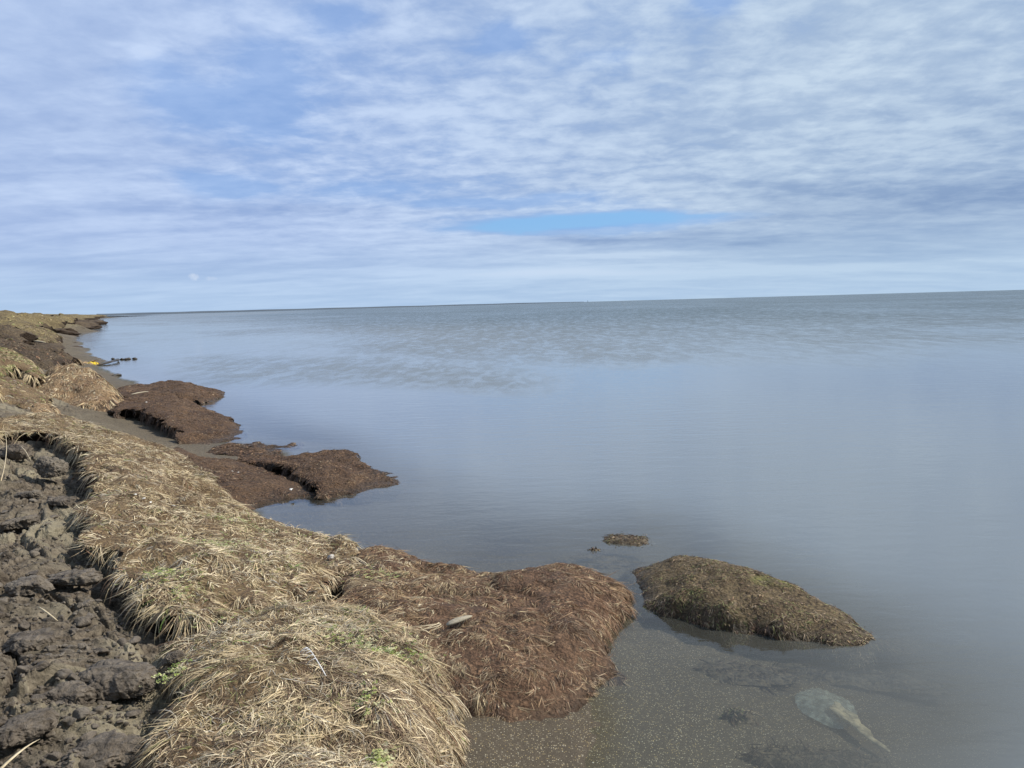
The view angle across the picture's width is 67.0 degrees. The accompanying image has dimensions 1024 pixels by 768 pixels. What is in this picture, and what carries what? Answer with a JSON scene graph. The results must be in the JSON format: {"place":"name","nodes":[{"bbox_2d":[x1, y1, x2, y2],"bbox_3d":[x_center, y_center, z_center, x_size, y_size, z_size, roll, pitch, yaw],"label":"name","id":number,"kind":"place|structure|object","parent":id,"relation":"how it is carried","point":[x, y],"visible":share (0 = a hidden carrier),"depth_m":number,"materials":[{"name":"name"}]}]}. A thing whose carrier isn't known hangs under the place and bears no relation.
{"place":"outdoors","nodes":[
{"label":"outdoors","id":0,"kind":"place"},
{"bbox_2d":[96,302,567,315],"bbox_3d":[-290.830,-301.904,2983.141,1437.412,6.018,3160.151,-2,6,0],"label":"shore","id":1,"kind":"structure","parent":0,"point":[146,313],"depth_m":2418.36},
{"bbox_2d":[0,315,913,767],"bbox_3d":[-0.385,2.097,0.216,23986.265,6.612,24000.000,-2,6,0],"label":"ground","id":2,"kind":"structure","parent":0,"point":[664,705],"depth_m":3.50,"materials":[{"name":"grey soil"}]},
{"bbox_2d":[1,433,6,480],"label":"dry stem","id":3,"kind":"object","parent":2,"relation":"on","point":[5,459],"visible":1,"depth_m":5.74,"materials":[{"name":"beige plant"}]},
{"bbox_2d":[0,444,32,459],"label":"mud clod","id":4,"kind":"object","parent":2,"relation":"on","point":[16,451],"visible":0.93,"depth_m":6.42,"materials":[{"name":"grey soil"}]},
{"bbox_2d":[7,338,28,344],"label":"slumped block","id":5,"kind":"structure","parent":2,"relation":"on","point":[10,339],"depth_m":27.04,"materials":[{"name":"brown soil"}]},
{"bbox_2d":[0,324,37,344],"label":"slumped block","id":6,"kind":"structure","parent":2,"relation":"on","point":[7,331],"depth_m":33.05,"materials":[{"name":"brown soil"}]},
{"bbox_2d":[0,739,39,767],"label":"dry stem","id":7,"kind":"object","parent":2,"relation":"on","point":[10,759],"visible":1,"depth_m":2.22,"materials":[{"name":"beige plant"}]},
{"bbox_2d":[0,513,40,529],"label":"mud clod","id":8,"kind":"object","parent":2,"relation":"on","point":[22,522],"visible":0.94,"depth_m":4.57,"materials":[{"name":"grey soil"}]},
{"bbox_2d":[0,347,46,402],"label":"turf bank","id":9,"kind":"structure","parent":2,"relation":"on","point":[13,363],"depth_m":13.33,"materials":[{"name":"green plant"}]},
{"bbox_2d":[0,376,52,408],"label":"turf bank","id":10,"kind":"structure","parent":2,"relation":"on","point":[21,394],"depth_m":11.13,"materials":[{"name":"brown plant"}]},
{"bbox_2d":[2,627,54,654],"bbox_3d":[-1.933,1.026,3.077,0.222,0.070,0.184,-2,6,0],"label":"mud clod","id":11,"kind":"object","parent":2,"relation":"on","point":[18,643],"visible":0.81,"depth_m":3.04,"materials":[{"name":"soil"}]},
{"bbox_2d":[14,490,43,497],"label":"mud clod","id":12,"kind":"object","parent":2,"relation":"on","point":[31,494],"visible":1,"depth_m":5.19,"materials":[{"name":"grey soil"}]},
{"bbox_2d":[4,575,54,596],"bbox_3d":[-2.263,0.944,3.635,0.221,0.076,0.181,-2,6,0],"label":"mud clod","id":13,"kind":"object","parent":2,"relation":"on","point":[27,585],"visible":0.98,"depth_m":3.58,"materials":[{"name":"soil"}]},
{"bbox_2d":[0,707,59,748],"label":"mud clod","id":14,"kind":"object","parent":2,"relation":"on","point":[27,727],"visible":1,"depth_m":2.46,"materials":[{"name":"grey soil"}]},
{"bbox_2d":[0,310,77,332],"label":"grass bank","id":15,"kind":"structure","parent":2,"relation":"on","point":[14,319],"depth_m":53.78,"materials":[{"name":"brown plant"}]},
{"bbox_2d":[55,328,80,334],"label":"slumped block","id":16,"kind":"structure","parent":15,"relation":"on","point":[68,331],"depth_m":65.37,"materials":[{"name":"brown soil"}]},
{"bbox_2d":[74,321,101,328],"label":"slumped block","id":17,"kind":"structure","parent":15,"relation":"on","point":[88,325],"depth_m":94.42,"materials":[{"name":"brown soil"}]},
{"bbox_2d":[16,325,63,343],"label":"slumped block","id":18,"kind":"structure","parent":2,"relation":"on","point":[43,334],"depth_m":39.61,"materials":[{"name":"brown plant"}]},
{"bbox_2d":[0,339,84,369],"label":"slumped block","id":19,"kind":"structure","parent":2,"relation":"on","point":[45,358],"depth_m":21.98,"materials":[{"name":"brown soil"}]},
{"bbox_2d":[30,402,60,413],"bbox_3d":[-6.473,0.375,10.708,0.440,0.272,2.079,-5,7,-27],"label":"grass tuft","id":20,"kind":"object","parent":2,"relation":"on","point":[43,407],"visible":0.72,"depth_m":10.44,"materials":[{"name":"beige plant"}]},
{"bbox_2d":[28,342,65,349],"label":"slumped block","id":21,"kind":"structure","parent":2,"relation":"on","point":[54,345],"depth_m":33.95,"materials":[{"name":"brown soil"}]},
{"bbox_2d":[38,607,57,620],"bbox_3d":[-1.964,0.969,3.266,0.184,0.028,0.013,3,7,37],"label":"dry stem","id":22,"kind":"object","parent":2,"relation":"on","point":[45,611],"visible":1,"depth_m":3.25,"materials":[{"name":"beige plant"}]},
{"bbox_2d":[33,456,68,477],"bbox_3d":[-3.561,0.635,5.977,0.256,0.165,0.199,-2,6,0],"label":"mud clod","id":23,"kind":"object","parent":2,"relation":"on","point":[47,467],"visible":1,"depth_m":5.92,"materials":[{"name":"grey soil"}]},
{"bbox_2d":[47,496,75,505],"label":"mud clod","id":24,"kind":"object","parent":2,"relation":"on","point":[60,500],"visible":1,"depth_m":5.06,"materials":[{"name":"grey soil"}]},
{"bbox_2d":[43,680,96,705],"bbox_3d":[-1.579,1.109,2.762,0.172,0.080,0.136,-2,6,0],"label":"mud clod","id":25,"kind":"object","parent":2,"relation":"on","point":[80,692],"visible":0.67,"depth_m":2.74,"materials":[{"name":"grey soil"}]},
{"bbox_2d":[47,568,102,586],"bbox_3d":[-2.167,0.962,3.836,0.277,0.076,0.153,-2,6,0],"label":"mud clod","id":26,"kind":"object","parent":2,"relation":"on","point":[84,577],"visible":0.94,"depth_m":3.79,"materials":[{"name":"grey soil"}]},
{"bbox_2d":[44,314,107,319],"bbox_3d":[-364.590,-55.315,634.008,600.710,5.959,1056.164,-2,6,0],"label":"grass bank","id":27,"kind":"structure","parent":2,"relation":"on","point":[87,317],"depth_m":206.92,"materials":[{"name":"brown plant"}]},
{"bbox_2d":[78,320,98,324],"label":"slumped block","id":28,"kind":"structure","parent":27,"relation":"on","point":[94,322],"depth_m":114.50,"materials":[{"name":"brown soil"}]},
{"bbox_2d":[92,320,107,324],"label":"slumped block","id":29,"kind":"structure","parent":27,"relation":"on","point":[101,322],"depth_m":137.18,"materials":[{"name":"brown soil"}]},
{"bbox_2d":[35,363,123,411],"bbox_3d":[-7.481,0.143,13.241,1.654,0.908,3.258,-4,7,-25],"label":"grass tussock","id":30,"kind":"object","parent":2,"relation":"on","point":[74,384],"depth_m":12.86,"materials":[{"name":"beige plant"}]},
{"bbox_2d":[0,445,162,767],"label":"mud crumbs","id":31,"kind":"object","parent":2,"relation":"on","point":[70,675],"visible":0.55,"depth_m":2.92,"materials":[{"name":"grey soil"}]},
{"bbox_2d":[83,360,99,364],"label":"yellow seaweed","id":32,"kind":"object","parent":2,"relation":"on","point":[93,362],"visible":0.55,"depth_m":26.53,"materials":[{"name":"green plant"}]},
{"bbox_2d":[62,729,145,767],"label":"mud clod","id":33,"kind":"object","parent":2,"relation":"on","point":[113,748],"visible":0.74,"depth_m":2.44,"materials":[{"name":"soil"}]},
{"bbox_2d":[77,658,157,700],"bbox_3d":[-1.490,1.101,2.904,0.319,0.100,0.211,-2,6,0],"label":"mud clod","id":34,"kind":"object","parent":2,"relation":"on","point":[112,679],"visible":0.89,"depth_m":2.85,"materials":[{"name":"soil"}]},
{"bbox_2d":[118,751,142,767],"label":"mud clod","id":35,"kind":"object","parent":2,"relation":"on","point":[123,763],"visible":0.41,"depth_m":2.42,"materials":[{"name":"soil"}]},
{"bbox_2d":[117,383,158,395],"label":"turf slab","id":36,"kind":"structure","parent":2,"relation":"on","point":[128,389],"depth_m":16.20,"materials":[{"name":"brown plant"}]},
{"bbox_2d":[107,389,247,443],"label":"turf slab","id":37,"kind":"structure","parent":2,"relation":"on","point":[187,421],"depth_m":11.36,"materials":[{"name":"brown plant"}]},
{"bbox_2d":[150,380,204,403],"bbox_3d":[-7.156,0.214,16.425,1.176,0.540,4.958,-4,7,-26],"label":"turf mound","id":38,"kind":"object","parent":2,"relation":"on","point":[182,389],"visible":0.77,"depth_m":15.41,"materials":[{"name":"brown plant"}]},
{"bbox_2d":[0,411,368,644],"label":"turf slab","id":39,"kind":"structure","parent":2,"relation":"on","point":[131,534],"depth_m":4.65,"materials":[{"name":"beige plant"}]},
{"bbox_2d":[122,587,137,606],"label":"mud clod","id":40,"kind":"object","parent":39,"relation":"on","point":[126,595],"visible":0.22,"depth_m":3.70,"materials":[{"name":"soil"}]},
{"bbox_2d":[131,603,153,616],"bbox_3d":[-1.723,1.044,3.630,0.113,0.087,0.113,-2,6,0],"label":"mud clod","id":41,"kind":"object","parent":39,"relation":"on","point":[139,611],"visible":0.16,"depth_m":3.59,"materials":[{"name":"soil"}]},
{"bbox_2d":[123,565,202,587],"bbox_3d":[-1.701,0.933,3.760,0.399,0.074,0.267,-2,6,0],"label":"clover patch","id":42,"kind":"object","parent":39,"relation":"on","point":[162,572],"visible":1,"depth_m":3.77,"materials":[{"name":"beige plant"}]},
{"bbox_2d":[172,584,199,599],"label":"clover patch","id":43,"kind":"object","parent":39,"relation":"on","point":[180,595],"visible":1,"depth_m":3.63,"materials":[{"name":"beige plant"}]},
{"bbox_2d":[176,534,266,548],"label":"clover patch","id":44,"kind":"object","parent":39,"relation":"on","point":[217,541],"visible":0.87,"depth_m":4.46,"materials":[{"name":"beige plant"}]},
{"bbox_2d":[189,510,282,532],"bbox_3d":[-1.835,0.925,5.099,0.698,0.298,0.667,-2,6,0],"label":"clover patch","id":45,"kind":"object","parent":39,"relation":"on","point":[221,516],"visible":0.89,"depth_m":5.13,"materials":[{"name":"beige plant"}]},
{"bbox_2d":[219,548,262,569],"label":"clover patch","id":46,"kind":"object","parent":39,"relation":"on","point":[245,554],"visible":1,"depth_m":4.07,"materials":[{"name":"beige plant"}]},
{"bbox_2d":[327,554,334,559],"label":"pebble","id":47,"kind":"object","parent":39,"relation":"on","point":[331,556],"visible":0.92,"depth_m":4.74,"materials":[{"name":"grey stone"}]},
{"bbox_2d":[193,385,224,406],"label":"turf slab","id":48,"kind":"structure","parent":2,"relation":"on","point":[207,395],"depth_m":15.11,"materials":[{"name":"brown plant"}]},
{"bbox_2d":[173,447,317,510],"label":"turf slab","id":49,"kind":"structure","parent":2,"relation":"on","point":[255,487],"depth_m":7.21,"materials":[{"name":"brown plant"}]},
{"bbox_2d":[206,441,304,457],"bbox_3d":[-3.178,0.825,9.410,1.144,0.201,1.234,-2,6,0],"label":"weed patch","id":50,"kind":"object","parent":2,"relation":"on","point":[252,449],"visible":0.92,"depth_m":9.27,"materials":[{"name":"brown plant"}]},
{"bbox_2d":[126,593,473,767],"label":"turf slab","id":51,"kind":"structure","parent":2,"relation":"on","point":[258,692],"depth_m":2.69,"materials":[{"name":"beige plant"}]},
{"bbox_2d":[151,659,192,683],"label":"clover patch","id":52,"kind":"object","parent":51,"relation":"on","point":[164,675],"visible":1,"depth_m":2.84,"materials":[{"name":"green plant"}]},
{"bbox_2d":[161,650,185,665],"bbox_3d":[-1.327,1.067,3.019,0.090,0.058,0.074,-2,6,0],"label":"mud clod","id":53,"kind":"object","parent":51,"relation":"on","point":[169,657],"visible":0.91,"depth_m":3.00,"materials":[{"name":"soil"}]},
{"bbox_2d":[191,611,246,627],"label":"clover patch","id":54,"kind":"object","parent":51,"relation":"on","point":[219,620],"visible":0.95,"depth_m":3.35,"materials":[{"name":"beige plant"}]},
{"bbox_2d":[301,647,325,674],"bbox_3d":[-0.751,1.024,2.874,0.045,0.056,0.305,-5,7,-28],"label":"grass plume","id":55,"kind":"object","parent":51,"relation":"on","point":[305,648],"depth_m":2.85,"materials":[{"name":"white plant"}]},
{"bbox_2d":[307,621,382,650],"bbox_3d":[-0.699,1.070,3.223,0.293,0.090,0.296,-2,6,0],"label":"clover patch","id":56,"kind":"object","parent":51,"relation":"on","point":[325,636],"visible":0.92,"depth_m":3.28,"materials":[{"name":"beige plant"}]},
{"bbox_2d":[351,672,391,722],"bbox_3d":[-0.478,1.075,2.658,0.137,0.059,0.258,-2,6,0],"label":"clover patch","id":57,"kind":"object","parent":51,"relation":"on","point":[367,699],"visible":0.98,"depth_m":2.63,"materials":[{"name":"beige plant"}]},
{"bbox_2d":[365,741,394,767],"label":"clover patch","id":58,"kind":"object","parent":51,"relation":"on","point":[382,759],"visible":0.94,"depth_m":2.43,"materials":[{"name":"green plant"}]},
{"bbox_2d":[346,638,422,657],"bbox_3d":[-0.525,1.081,3.204,0.289,0.110,0.232,-4,6,-21],"label":"clover patch","id":59,"kind":"object","parent":51,"relation":"on","point":[390,651],"visible":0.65,"depth_m":3.16,"materials":[{"name":"beige plant"}]},
{"bbox_2d":[385,633,444,675],"bbox_3d":[-0.400,1.136,3.211,0.223,0.124,0.252,-1,6,8],"label":"clover patch","id":60,"kind":"object","parent":51,"relation":"on","point":[412,654],"visible":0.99,"depth_m":3.24,"materials":[{"name":"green plant"}]},
{"bbox_2d":[236,449,400,506],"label":"turf slab","id":61,"kind":"structure","parent":2,"relation":"on","point":[334,477],"depth_m":7.53,"materials":[{"name":"brown plant"}]},
{"bbox_2d":[324,543,640,723],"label":"turf slab","id":62,"kind":"structure","parent":2,"relation":"on","point":[528,643],"depth_m":3.68,"materials":[{"name":"brown plant"}]},
{"bbox_2d":[343,564,407,580],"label":"clover patch","id":63,"kind":"object","parent":62,"relation":"on","point":[374,572],"visible":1,"depth_m":4.36,"materials":[{"name":"brown plant"}]},
{"bbox_2d":[446,615,471,625],"bbox_3d":[-0.241,1.087,3.556,0.127,0.032,0.039,-4,6,-22],"label":"driftwood","id":64,"kind":"object","parent":62,"relation":"on","point":[456,620],"visible":1,"depth_m":3.54,"materials":[{"name":"beige wood"}]},
{"bbox_2d":[540,553,644,568],"bbox_3d":[0.535,1.269,5.378,0.809,0.172,0.470,-2,6,0],"label":"sunken seaweed","id":65,"kind":"object","parent":2,"relation":"on","point":[606,561],"visible":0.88,"depth_m":5.35,"materials":[{"name":"grey plant"}]},
{"bbox_2d":[720,705,762,727],"bbox_3d":[0.959,1.429,3.249,0.244,0.151,0.235,-5,7,-32],"label":"sunken seaweed","id":66,"kind":"object","parent":2,"relation":"on","point":[736,715],"visible":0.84,"depth_m":3.25,"materials":[{"name":"grey plant"}]},
{"bbox_2d":[692,653,802,695],"bbox_3d":[1.055,1.400,3.654,0.646,0.146,0.402,-2,6,0],"label":"sunken seaweed","id":67,"kind":"object","parent":2,"relation":"on","point":[748,674],"visible":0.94,"depth_m":3.62,"materials":[{"name":"grey plant"}]},
{"bbox_2d":[619,554,889,676],"bbox_3d":[1.270,1.292,4.404,1.278,0.519,1.541,-2,6,0],"label":"turf mound","id":68,"kind":"object","parent":2,"relation":"on","point":[734,608],"visible":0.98,"depth_m":4.03,"materials":[{"name":"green plant"}]},
{"bbox_2d":[731,736,891,767],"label":"sunken seaweed","id":69,"kind":"object","parent":2,"relation":"on","point":[802,756],"visible":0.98,"depth_m":2.95,"materials":[{"name":"grey plant"}]},
{"bbox_2d":[773,656,911,701],"bbox_3d":[1.559,1.408,3.695,1.072,0.200,0.339,0,6,16],"label":"sunken seaweed","id":70,"kind":"object","parent":2,"relation":"on","point":[877,681],"visible":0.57,"depth_m":3.65,"materials":[{"name":"grey plant"}]},
{"bbox_2d":[828,702,890,752],"bbox_3d":[1.369,1.401,3.283,0.242,0.046,0.509,-2,6,0],"label":"jellyfish","id":71,"kind":"object","parent":2,"relation":"on","point":[844,714],"visible":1,"depth_m":3.19},
{"bbox_2d":[0,0,1023,314],"label":"sky","id":72,"kind":"structure","parent":0,"point":[156,155],"materials":[{"name":"blue"}]},
{"bbox_2d":[76,290,1023,767],"bbox_3d":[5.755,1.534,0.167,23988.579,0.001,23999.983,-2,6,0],"label":"water","id":73,"kind":"structure","parent":0,"point":[858,458],"depth_m":10.29,"materials":[{"name":"grey liquid"}]},
{"bbox_2d":[97,358,119,365],"bbox_3d":[-14.296,-0.831,27.688,0.335,0.128,3.026,-3,6,-15],"label":"kelp stalk","id":74,"kind":"object","parent":73,"relation":"on","point":[111,361],"visible":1,"depth_m":26.89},
{"bbox_2d":[584,546,605,557],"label":"seaweed patch","id":75,"kind":"object","parent":73,"relation":"on","point":[595,549],"visible":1,"depth_m":5.31,"materials":[{"name":"grey plant"}]},
{"bbox_2d":[594,531,659,552],"bbox_3d":[0.824,1.127,5.499,0.523,0.101,0.301,1,6,24],"label":"seaweed patch","id":76,"kind":"object","parent":73,"relation":"on","point":[629,541],"visible":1,"depth_m":5.46,"materials":[{"name":"brown plant"}]}
]}

